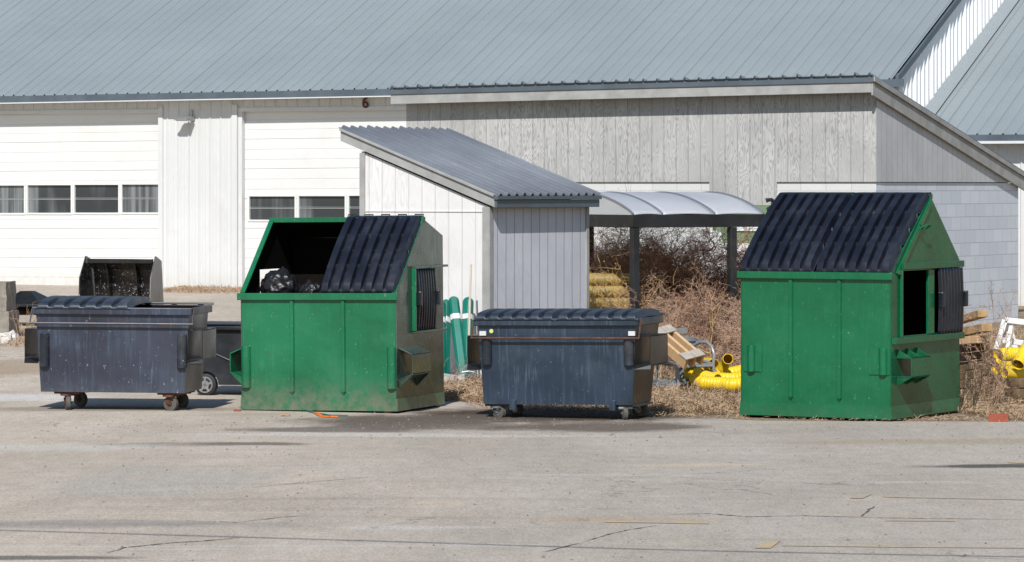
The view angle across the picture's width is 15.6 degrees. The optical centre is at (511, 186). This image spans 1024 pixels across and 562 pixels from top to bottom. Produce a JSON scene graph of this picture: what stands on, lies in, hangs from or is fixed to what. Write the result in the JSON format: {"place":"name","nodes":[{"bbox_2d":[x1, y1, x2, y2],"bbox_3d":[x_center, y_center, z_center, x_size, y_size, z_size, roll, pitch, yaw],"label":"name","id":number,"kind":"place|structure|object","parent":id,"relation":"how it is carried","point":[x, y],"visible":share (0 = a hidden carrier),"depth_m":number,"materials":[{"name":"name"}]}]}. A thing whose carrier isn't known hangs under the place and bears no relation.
{"place":"outdoors","nodes":[
{"label":"outdoors","id":0,"kind":"place"},
{"bbox_2d":[0,285,1023,561],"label":"asphalt road","id":1,"kind":"structure","parent":0,"point":[424,507],"depth_m":30.61,"materials":[{"name":"grey asphalt"}]},
{"bbox_2d":[8,300,37,341],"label":"weed","id":2,"kind":"object","parent":1,"relation":"on","point":[22,324],"visible":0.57,"depth_m":54.12,"materials":[{"name":"beige plant"}]},
{"bbox_2d":[18,305,34,330],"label":"weed","id":3,"kind":"object","parent":1,"relation":"on","point":[26,320],"visible":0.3,"depth_m":54.86,"materials":[{"name":"plant"}]},
{"bbox_2d":[24,296,215,410],"bbox_3d":[-4.297,1.830,41.221,1.990,1.233,1.177,0,0,7],"label":"dumpster","id":4,"kind":"object","parent":1,"relation":"on","point":[80,347],"visible":1,"depth_m":40.74,"materials":[{"name":"blue metal"}]},
{"bbox_2d":[79,256,163,304],"bbox_3d":[-5.311,1.646,50.743,1.028,1.407,0.700,0,0,12],"label":"loader bucket","id":5,"kind":"object","parent":1,"relation":"on","point":[120,277],"visible":0.51,"depth_m":50.89,"materials":[{"name":"black metal"}]},
{"bbox_2d":[107,537,237,552],"bbox_3d":[-2.368,2.445,25.528,0.171,0.006,1.310,0,0,38],"label":"road crack","id":6,"kind":"object","parent":1,"relation":"on","point":[170,542],"visible":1,"depth_m":25.57,"materials":[{"name":"grey asphalt"}]},
{"bbox_2d":[196,321,240,394],"bbox_3d":[-3.182,2.025,44.003,1.164,0.844,0.910,0,0,14],"label":"wheeled cart","id":7,"kind":"object","parent":1,"relation":"on","point":[228,337],"visible":0.28,"depth_m":43.64,"materials":[{"name":"black plastic"}]},
{"bbox_2d":[189,515,308,521],"bbox_3d":[-1.841,2.432,27.318,1.048,0.003,0.278,0,0,-25],"label":"road crack","id":8,"kind":"object","parent":1,"relation":"on","point":[250,520],"visible":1,"depth_m":27.21,"materials":[{"name":"grey asphalt"}]},
{"bbox_2d":[306,410,347,415],"bbox_3d":[-2.050,2.432,40.079,0.181,0.016,0.984,0,0,-29],"label":"plastic strap","id":9,"kind":"object","parent":1,"relation":"on","point":[326,414],"visible":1,"depth_m":39.77,"materials":[{"name":"orange plastic"}]},
{"bbox_2d":[230,214,447,412],"bbox_3d":[-1.857,1.382,41.216,2.142,2.152,1.614,-1,0,19],"label":"dumpster","id":10,"kind":"object","parent":1,"relation":"on","point":[363,329],"visible":0.97,"depth_m":40.62,"materials":[{"name":"green paint"}]},
{"bbox_2d":[260,266,298,292],"bbox_3d":[-2.549,1.095,41.000,0.444,0.454,0.423,6,-10,17],"label":"bin bag","id":11,"kind":"object","parent":10,"relation":"in","point":[282,279],"visible":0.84,"depth_m":40.85,"materials":[{"name":"black plastic"}]},
{"bbox_2d":[298,279,321,292],"bbox_3d":[-2.196,1.142,40.847,0.304,0.268,0.302,-7,7,36],"label":"bin bag","id":12,"kind":"object","parent":10,"relation":"in","point":[309,286],"visible":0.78,"depth_m":40.75,"materials":[{"name":"black plastic"}]},
{"bbox_2d":[416,268,440,330],"bbox_3d":[-0.927,1.238,40.982,0.073,0.669,0.640,-1,0,19],"label":"sliding door","id":13,"kind":"structure","parent":10,"relation":"in","point":[428,296],"depth_m":40.95,"materials":[{"name":"black plastic"}]},
{"bbox_2d":[467,308,667,419],"bbox_3d":[0.611,1.878,39.721,2.015,1.162,1.107,-1,0,17],"label":"dumpster","id":14,"kind":"object","parent":1,"relation":"on","point":[611,357],"visible":1,"depth_m":39.29,"materials":[{"name":"blue metal"}]},
{"bbox_2d":[581,525,655,542],"bbox_3d":[0.739,2.450,26.376,0.082,0.003,1.510,0,0,24],"label":"road crack","id":15,"kind":"object","parent":1,"relation":"on","point":[615,532],"visible":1,"depth_m":26.36,"materials":[{"name":"grey asphalt"}]},
{"bbox_2d":[605,521,709,523],"bbox_3d":[1.059,2.447,27.222,0.760,0.005,0.100,0,0,7],"label":"road marking","id":16,"kind":"object","parent":1,"relation":"on","point":[660,522],"visible":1,"depth_m":27.22,"materials":[{"name":"yellow paint"}]},
{"bbox_2d":[755,540,780,547],"bbox_3d":[1.757,2.451,25.599,0.106,0.001,0.568,0,0,12],"label":"road marking","id":17,"kind":"object","parent":1,"relation":"on","point":[768,544],"visible":1,"depth_m":25.57,"materials":[{"name":"yellow paint"}]},
{"bbox_2d":[694,513,967,518],"bbox_3d":[2.472,2.449,27.671,2.657,0.007,0.225,0,0,11],"label":"road crack","id":18,"kind":"object","parent":1,"relation":"on","point":[806,515],"visible":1,"depth_m":27.75,"materials":[{"name":"grey asphalt"}]},
{"bbox_2d":[851,494,870,497],"bbox_3d":[2.763,2.450,29.571,0.106,0.001,0.452,0,0,16],"label":"road marking","id":19,"kind":"object","parent":1,"relation":"on","point":[860,495],"visible":1,"depth_m":29.61,"materials":[{"name":"yellow paint"}]},
{"bbox_2d":[781,545,1023,547],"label":"road marking","id":20,"kind":"object","parent":1,"relation":"on","point":[902,546],"visible":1,"depth_m":25.40,"materials":[{"name":"grey paint"}]},
{"bbox_2d":[885,520,954,520],"bbox_3d":[2.996,2.451,27.418,0.506,0.001,0.100,0,0,5],"label":"road marking","id":21,"kind":"object","parent":1,"relation":"on","point":[919,520],"visible":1,"depth_m":27.41,"materials":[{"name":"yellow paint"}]},
{"bbox_2d":[883,496,1023,499],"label":"road marking","id":22,"kind":"object","parent":1,"relation":"on","point":[958,498],"visible":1,"depth_m":29.34,"materials":[{"name":"grey paint"}]},
{"bbox_2d":[988,414,1007,421],"bbox_3d":[5.050,2.410,38.758,0.206,0.103,0.095,0,0,8],"label":"red brick","id":23,"kind":"object","parent":1,"relation":"on","point":[995,417],"visible":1,"depth_m":38.72,"materials":[{"name":"red brick"}]},
{"bbox_2d":[1,409,1023,561],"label":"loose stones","id":24,"kind":"object","parent":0,"point":[474,473],"visible":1,"depth_m":34.54,"materials":[{"name":"grey gravel"}]},
{"bbox_2d":[444,306,1023,421],"bbox_3d":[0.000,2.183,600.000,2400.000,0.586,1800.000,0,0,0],"label":"ground","id":25,"kind":"structure","parent":0,"point":[979,418],"depth_m":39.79,"materials":[{"name":"plant"}]},
{"bbox_2d":[0,337,7,343],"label":"snow lump","id":26,"kind":"object","parent":25,"relation":"on","point":[4,339],"visible":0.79,"depth_m":53.61,"materials":[{"name":"white snow"}]},
{"bbox_2d":[0,330,15,339],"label":"snow lump","id":27,"kind":"object","parent":25,"relation":"on","point":[9,335],"visible":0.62,"depth_m":54.43,"materials":[{"name":"white snow"}]},
{"bbox_2d":[0,281,18,333],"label":"concrete block","id":28,"kind":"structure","parent":25,"relation":"on","point":[7,298],"depth_m":54.72,"materials":[{"name":"grey concrete"}]},
{"bbox_2d":[16,291,46,314],"bbox_3d":[-7.555,1.946,58.107,0.920,0.645,0.800,0,0,14],"label":"hopper","id":29,"kind":"object","parent":25,"relation":"on","point":[24,299],"visible":0.27,"depth_m":57.86,"materials":[{"name":"black metal"}]},
{"bbox_2d":[0,282,620,409],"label":"leaf litter","id":30,"kind":"object","parent":25,"relation":"on","point":[198,289],"visible":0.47,"depth_m":67.80,"materials":[{"name":"brown plant"}]},
{"bbox_2d":[443,300,445,373],"bbox_3d":[-0.892,1.907,46.600,0.138,1.144,0.096,5,-32,-9],"label":"marker post","id":31,"kind":"object","parent":25,"relation":"on","point":[444,314],"visible":0.25,"depth_m":46.64,"materials":[{"name":"teal plastic"}]},
{"bbox_2d":[444,299,450,373],"bbox_3d":[-0.827,1.911,46.700,0.096,1.146,0.138,-25,-40,36],"label":"marker post","id":32,"kind":"object","parent":25,"relation":"on","point":[448,331],"visible":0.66,"depth_m":46.68,"materials":[{"name":"teal plastic"}]},
{"bbox_2d":[444,373,464,381],"bbox_3d":[-0.716,2.382,45.671,0.286,0.184,0.164,0,0,0],"label":"kerb piece","id":33,"kind":"object","parent":25,"relation":"on","point":[460,377],"visible":0.36,"depth_m":45.61,"materials":[{"name":"concrete"}]},
{"bbox_2d":[444,356,466,382],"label":"weed","id":34,"kind":"object","parent":25,"relation":"on","point":[455,377],"visible":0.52,"depth_m":45.23,"materials":[{"name":"beige plant"}]},
{"bbox_2d":[448,296,467,377],"bbox_3d":[-0.673,1.867,46.600,0.138,1.152,0.096,-3,-32,-7],"label":"marker post","id":35,"kind":"object","parent":25,"relation":"on","point":[456,328],"visible":0.9,"depth_m":46.58,"materials":[{"name":"teal plastic"}]},
{"bbox_2d":[462,297,473,373],"bbox_3d":[-0.574,1.856,46.700,0.138,1.020,0.096,-9,-26,25],"label":"marker post","id":36,"kind":"object","parent":25,"relation":"on","point":[465,308],"visible":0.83,"depth_m":46.75,"materials":[{"name":"teal plastic"}]},
{"bbox_2d":[457,264,479,376],"bbox_3d":[-0.539,1.659,46.284,0.291,1.385,0.653,0,0,0],"label":"leaf rake","id":37,"kind":"object","parent":25,"relation":"on","point":[469,318],"visible":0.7,"depth_m":46.27,"materials":[{"name":"brown wood"}]},
{"bbox_2d":[338,125,601,376],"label":"shed","id":38,"kind":"structure","parent":25,"relation":"on","point":[513,230],"depth_m":47.81,"materials":[{"name":"grey metal"}]},
{"bbox_2d":[0,0,1003,288],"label":"garage building","id":39,"kind":"structure","parent":25,"relation":"on","point":[104,154],"depth_m":69.98,"materials":[{"name":"white metal"}]},
{"bbox_2d":[0,109,163,286],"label":"garage door","id":40,"kind":"structure","parent":39,"relation":"in","point":[75,185],"depth_m":71.26,"materials":[{"name":"white metal"}]},
{"bbox_2d":[174,110,194,121],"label":"wall lamp","id":41,"kind":"object","parent":39,"relation":"attached to","point":[191,118],"visible":1,"depth_m":69.86,"materials":[{"name":"metal"}]},
{"bbox_2d":[238,106,405,286],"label":"garage door","id":42,"kind":"structure","parent":39,"relation":"in","point":[294,162],"depth_m":69.24,"materials":[{"name":"white metal"}]},
{"bbox_2d":[594,237,665,272],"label":"shrub","id":43,"kind":"object","parent":25,"relation":"on","point":[613,256],"depth_m":54.75,"materials":[{"name":"brown plant"}]},
{"bbox_2d":[589,253,677,308],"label":"shrub","id":44,"kind":"object","parent":25,"relation":"on","point":[603,299],"visible":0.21,"depth_m":50.60,"materials":[{"name":"plant"}]},
{"bbox_2d":[594,182,703,271],"bbox_3d":[1.493,1.072,56.015,3.402,2.384,2.941,0,0,0],"label":"shrub","id":45,"kind":"object","parent":25,"relation":"on","point":[627,240],"depth_m":56.04,"materials":[{"name":"brown plant"}]},
{"bbox_2d":[589,188,726,313],"bbox_3d":[1.659,1.175,52.854,2.773,2.312,3.328,0,0,-26],"label":"shrub","id":46,"kind":"object","parent":25,"relation":"on","point":[640,247],"visible":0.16,"depth_m":52.42,"materials":[{"name":"brown plant"}]},
{"bbox_2d":[652,379,687,389],"bbox_3d":[1.886,2.372,44.763,0.400,0.130,0.234,0,0,-20],"label":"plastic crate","id":47,"kind":"object","parent":25,"relation":"on","point":[667,381],"visible":0.35,"depth_m":44.65,"materials":[{"name":"grey plastic"}]},
{"bbox_2d":[589,214,756,339],"bbox_3d":[2.369,1.269,52.523,4.037,2.145,3.284,0,0,0],"label":"shrub","id":48,"kind":"object","parent":25,"relation":"on","point":[740,255],"visible":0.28,"depth_m":51.93,"materials":[{"name":"brown plant"}]},
{"bbox_2d":[607,249,740,356],"bbox_3d":[2.943,1.601,50.158,3.496,1.574,2.878,0,0,0],"label":"shrub","id":49,"kind":"object","parent":25,"relation":"on","point":[654,305],"visible":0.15,"depth_m":50.20,"materials":[{"name":"brown plant"}]},
{"bbox_2d":[658,292,693,373],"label":"weed","id":50,"kind":"object","parent":25,"relation":"on","point":[673,315],"visible":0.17,"depth_m":46.99,"materials":[{"name":"brown plant"}]},
{"bbox_2d":[611,227,740,340],"bbox_3d":[2.811,1.355,52.711,3.179,1.964,2.975,0,0,0],"label":"shrub","id":51,"kind":"object","parent":25,"relation":"on","point":[721,264],"visible":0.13,"depth_m":52.04,"materials":[{"name":"brown plant"}]},
{"bbox_2d":[589,191,764,343],"bbox_3d":[1.876,1.353,51.706,2.146,2.574,2.700,0,0,-30],"label":"shelter","id":52,"kind":"object","parent":25,"relation":"on","point":[730,212],"visible":0.68,"depth_m":50.73,"materials":[{"name":"grey metal"}]},
{"bbox_2d":[589,297,629,307],"bbox_3d":[1.286,1.601,51.400,0.756,0.170,0.438,0,0,0],"label":"pipe coil","id":53,"kind":"object","parent":52,"relation":"on","point":[601,303],"visible":0.37,"depth_m":51.21,"materials":[{"name":"yellow plastic"}]},
{"bbox_2d":[589,285,629,296],"bbox_3d":[1.286,1.439,51.400,0.756,0.170,0.438,0,0,0],"label":"pipe coil","id":54,"kind":"object","parent":53,"relation":"on","point":[623,287],"visible":0.51,"depth_m":51.21,"materials":[{"name":"yellow plastic"}]},
{"bbox_2d":[589,273,629,285],"bbox_3d":[1.286,1.278,51.400,0.756,0.170,0.438,0,0,0],"label":"pipe coil","id":55,"kind":"object","parent":54,"relation":"on","point":[598,279],"visible":0.63,"depth_m":51.22,"materials":[{"name":"yellow plastic"}]},
{"bbox_2d":[629,280,726,366],"bbox_3d":[1.795,1.819,49.448,2.296,1.169,2.713,0,0,0],"label":"shrub","id":56,"kind":"object","parent":25,"relation":"on","point":[688,310],"visible":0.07,"depth_m":49.19,"materials":[{"name":"brown plant"}]},
{"bbox_2d":[655,328,715,387],"bbox_3d":[2.075,2.104,44.961,0.565,0.773,0.611,0,0,-31],"label":"metal armchair","id":57,"kind":"object","parent":25,"relation":"on","point":[707,364],"visible":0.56,"depth_m":44.88,"materials":[{"name":"silver metal"}]},
{"bbox_2d":[658,324,705,368],"bbox_3d":[1.967,1.910,44.522,0.300,0.149,0.700,-12,37,-35],"label":"wooden frame","id":58,"kind":"object","parent":57,"relation":"on","point":[682,352],"visible":0.77,"depth_m":44.41,"materials":[{"name":"beige wood"}]},
{"bbox_2d":[675,338,696,378],"bbox_3d":[2.110,2.136,45.593,0.304,0.573,0.304,0,0,0],"label":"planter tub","id":59,"kind":"object","parent":25,"relation":"on","point":[691,341],"visible":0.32,"depth_m":45.49,"materials":[{"name":"plastic"}]},
{"bbox_2d":[654,299,740,372],"bbox_3d":[2.968,1.925,47.914,2.890,1.013,2.170,0,0,0],"label":"shrub","id":60,"kind":"object","parent":25,"relation":"on","point":[723,353],"visible":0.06,"depth_m":47.54,"materials":[{"name":"brown plant"}]},
{"bbox_2d":[655,287,740,366],"bbox_3d":[2.591,1.862,48.923,2.051,1.100,2.426,0,0,-29],"label":"shrub","id":61,"kind":"object","parent":25,"relation":"on","point":[733,341],"visible":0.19,"depth_m":49.08,"materials":[{"name":"brown plant"}]},
{"bbox_2d":[683,368,720,379],"bbox_3d":[2.269,2.276,44.637,0.205,0.227,0.619,0,0,-32],"label":"drain pipe","id":62,"kind":"object","parent":25,"relation":"on","point":[688,372],"visible":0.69,"depth_m":44.60,"materials":[{"name":"yellow plastic"}]},
{"bbox_2d":[689,376,715,391],"bbox_3d":[2.305,2.346,44.423,0.200,0.211,0.626,0,0,-29],"label":"drain pipe","id":63,"kind":"object","parent":25,"relation":"on","point":[693,378],"visible":0.33,"depth_m":44.52,"materials":[{"name":"yellow plastic"}]},
{"bbox_2d":[389,72,1023,326],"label":"weathered building","id":64,"kind":"structure","parent":25,"relation":"on","point":[755,140],"depth_m":56.39,"materials":[{"name":"grey wood"}]},
{"bbox_2d":[765,198,774,202],"bbox_3d":[3.837,0.203,55.397,0.186,0.074,0.100,0,0,-41],"label":"spotlight","id":65,"kind":"object","parent":64,"relation":"attached to","point":[769,199],"visible":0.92,"depth_m":55.35,"materials":[{"name":"grey metal"}]},
{"bbox_2d":[704,358,718,370],"bbox_3d":[2.351,2.171,45.653,0.168,0.168,0.742,0,0,-17],"label":"drain pipe","id":66,"kind":"object","parent":25,"relation":"on","point":[716,362],"visible":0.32,"depth_m":45.39,"materials":[{"name":"yellow plastic"}]},
{"bbox_2d":[700,289,728,356],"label":"weed","id":67,"kind":"object","parent":25,"relation":"on","point":[712,322],"visible":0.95,"depth_m":47.34,"materials":[{"name":"plant"}]},
{"bbox_2d":[700,376,740,390],"bbox_3d":[2.572,2.315,43.794,0.729,0.181,0.359,0,0,0],"label":"drain pipe","id":68,"kind":"object","parent":25,"relation":"on","point":[729,383],"visible":0.63,"depth_m":43.72,"materials":[{"name":"yellow plastic"}]},
{"bbox_2d":[718,354,732,372],"bbox_3d":[2.562,2.120,44.822,0.165,0.249,0.457,0,0,0],"label":"drain pipe","id":69,"kind":"object","parent":25,"relation":"on","point":[725,362],"visible":0.99,"depth_m":44.93,"materials":[{"name":"yellow plastic"}]},
{"bbox_2d":[714,372,740,378],"bbox_3d":[2.626,2.279,44.546,0.477,0.161,0.232,0,0,0],"label":"drain pipe","id":70,"kind":"object","parent":25,"relation":"on","point":[732,375],"visible":0.36,"depth_m":44.47,"materials":[{"name":"yellow plastic"}]},
{"bbox_2d":[717,365,740,372],"bbox_3d":[2.713,2.246,45.257,0.538,0.218,0.238,0,0,-25],"label":"drain pipe","id":71,"kind":"object","parent":25,"relation":"on","point":[734,369],"visible":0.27,"depth_m":45.15,"materials":[{"name":"yellow plastic"}]},
{"bbox_2d":[737,192,967,421],"bbox_3d":[3.693,1.255,39.989,1.930,2.390,1.944,0,0,29],"label":"dumpster","id":72,"kind":"object","parent":25,"relation":"on","point":[853,304],"visible":1,"depth_m":39.38,"materials":[{"name":"green paint"}]},
{"bbox_2d":[938,267,967,333],"bbox_3d":[4.740,1.223,40.107,0.073,0.700,0.719,0,0,29],"label":"sliding door","id":73,"kind":"structure","parent":72,"relation":"in","point":[953,297],"depth_m":40.08,"materials":[{"name":"black plastic"}]},
{"bbox_2d":[959,341,985,401],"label":"weed","id":74,"kind":"object","parent":25,"relation":"on","point":[965,375],"visible":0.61,"depth_m":41.06,"materials":[{"name":"brown plant"}]},
{"bbox_2d":[925,0,1023,305],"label":"metal building","id":75,"kind":"structure","parent":25,"relation":"on","point":[979,96],"depth_m":65.50,"materials":[{"name":"white metal"}]},
{"bbox_2d":[959,348,990,411],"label":"weed","id":76,"kind":"object","parent":25,"relation":"on","point":[966,387],"visible":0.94,"depth_m":40.57,"materials":[{"name":"brown plant"}]},
{"bbox_2d":[960,381,997,394],"bbox_3d":[5.337,2.332,43.000,0.145,0.203,0.933,0,0,-34],"label":"timber","id":77,"kind":"object","parent":25,"relation":"on","point":[988,386],"visible":0.33,"depth_m":42.83,"materials":[{"name":"brown wood"}]},
{"bbox_2d":[960,374,993,387],"bbox_3d":[5.324,2.238,43.050,0.136,0.193,0.919,0,0,-32],"label":"timber","id":78,"kind":"object","parent":77,"relation":"on","point":[962,384],"visible":0.31,"depth_m":42.91,"materials":[{"name":"brown wood"}]},
{"bbox_2d":[959,365,989,378],"bbox_3d":[5.312,2.143,43.100,0.126,0.183,0.907,0,0,-29],"label":"timber","id":79,"kind":"object","parent":78,"relation":"on","point":[967,374],"visible":0.4,"depth_m":43.04,"materials":[{"name":"brown wood"}]},
{"bbox_2d":[959,357,995,369],"bbox_3d":[5.346,2.048,43.150,0.141,0.174,0.926,0,0,-33],"label":"timber","id":80,"kind":"object","parent":79,"relation":"on","point":[962,364],"visible":0.53,"depth_m":43.00,"materials":[{"name":"brown wood"}]},
{"bbox_2d":[959,349,992,361],"bbox_3d":[5.334,1.953,43.200,0.132,0.164,0.913,0,0,-30],"label":"timber","id":81,"kind":"object","parent":80,"relation":"on","point":[978,355],"visible":0.54,"depth_m":43.03,"materials":[{"name":"brown wood"}]},
{"bbox_2d":[959,341,989,352],"bbox_3d":[5.322,1.857,43.250,0.121,0.154,0.901,0,0,-28],"label":"timber","id":82,"kind":"object","parent":81,"relation":"on","point":[973,349],"visible":0.6,"depth_m":43.11,"materials":[{"name":"brown wood"}]},
{"bbox_2d":[959,335,986,344],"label":"timber","id":83,"kind":"object","parent":82,"relation":"on","point":[966,338],"visible":0.38,"depth_m":42.84,"materials":[{"name":"brown wood"}]},
{"bbox_2d":[963,323,992,335],"bbox_3d":[5.265,1.669,43.100,0.140,0.205,0.880,0,0,-23],"label":"timber","id":84,"kind":"object","parent":83,"relation":"on","point":[985,328],"visible":0.51,"depth_m":42.78,"materials":[{"name":"beige wood"}]},
{"bbox_2d":[963,310,987,323],"bbox_3d":[5.260,1.527,43.250,0.130,0.213,0.776,0,0,-23],"label":"timber","id":85,"kind":"object","parent":84,"relation":"on","point":[979,314],"visible":0.48,"depth_m":42.95,"materials":[{"name":"beige wood"}]},
{"bbox_2d":[959,339,1006,404],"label":"weed","id":86,"kind":"object","parent":25,"relation":"on","point":[993,377],"visible":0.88,"depth_m":41.44,"materials":[{"name":"brown plant"}]},
{"bbox_2d":[964,288,1017,405],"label":"weed","id":87,"kind":"object","parent":25,"relation":"on","point":[998,352],"visible":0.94,"depth_m":41.55,"materials":[{"name":"brown plant"}]},
{"bbox_2d":[979,282,1019,387],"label":"weed","id":88,"kind":"object","parent":25,"relation":"on","point":[994,325],"visible":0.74,"depth_m":43.64,"materials":[{"name":"brown plant"}]},
{"bbox_2d":[994,347,1018,360],"bbox_3d":[6.072,2.041,45.110,0.501,0.200,0.200,0,0,-25],"label":"drain pipe","id":89,"kind":"object","parent":25,"relation":"on","point":[1011,352],"visible":0.59,"depth_m":45.02,"materials":[{"name":"yellow plastic"}]},
{"bbox_2d":[994,317,1023,348],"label":"white bench","id":90,"kind":"object","parent":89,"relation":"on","point":[1013,342],"visible":0.64,"depth_m":45.48,"materials":[{"name":"white plastic"}]},
{"bbox_2d":[991,361,1023,374],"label":"drain pipe","id":91,"kind":"object","parent":25,"relation":"on","point":[1008,363],"visible":0.23,"depth_m":44.63,"materials":[{"name":"yellow plastic"}]},
{"bbox_2d":[1001,368,1023,378],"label":"drain pipe","id":92,"kind":"object","parent":25,"relation":"on","point":[1016,373],"visible":0.75,"depth_m":44.13,"materials":[{"name":"yellow plastic"}]},
{"bbox_2d":[1004,398,1023,404],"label":"sleeper","id":93,"kind":"object","parent":25,"relation":"on","point":[1014,400],"visible":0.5,"depth_m":41.99,"materials":[{"name":"brown wood"}]},
{"bbox_2d":[1005,388,1023,396],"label":"sleeper","id":94,"kind":"object","parent":93,"relation":"on","point":[1013,391],"visible":1,"depth_m":41.97,"materials":[{"name":"brown wood"}]},
{"bbox_2d":[1007,378,1023,386],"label":"sleeper","id":95,"kind":"object","parent":94,"relation":"on","point":[1015,382],"visible":1,"depth_m":41.98,"materials":[{"name":"brown wood"}]},
{"bbox_2d":[1011,341,1023,369],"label":"drain pipe","id":96,"kind":"object","parent":25,"relation":"on","point":[1019,362],"visible":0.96,"depth_m":44.06,"materials":[{"name":"yellow plastic"}]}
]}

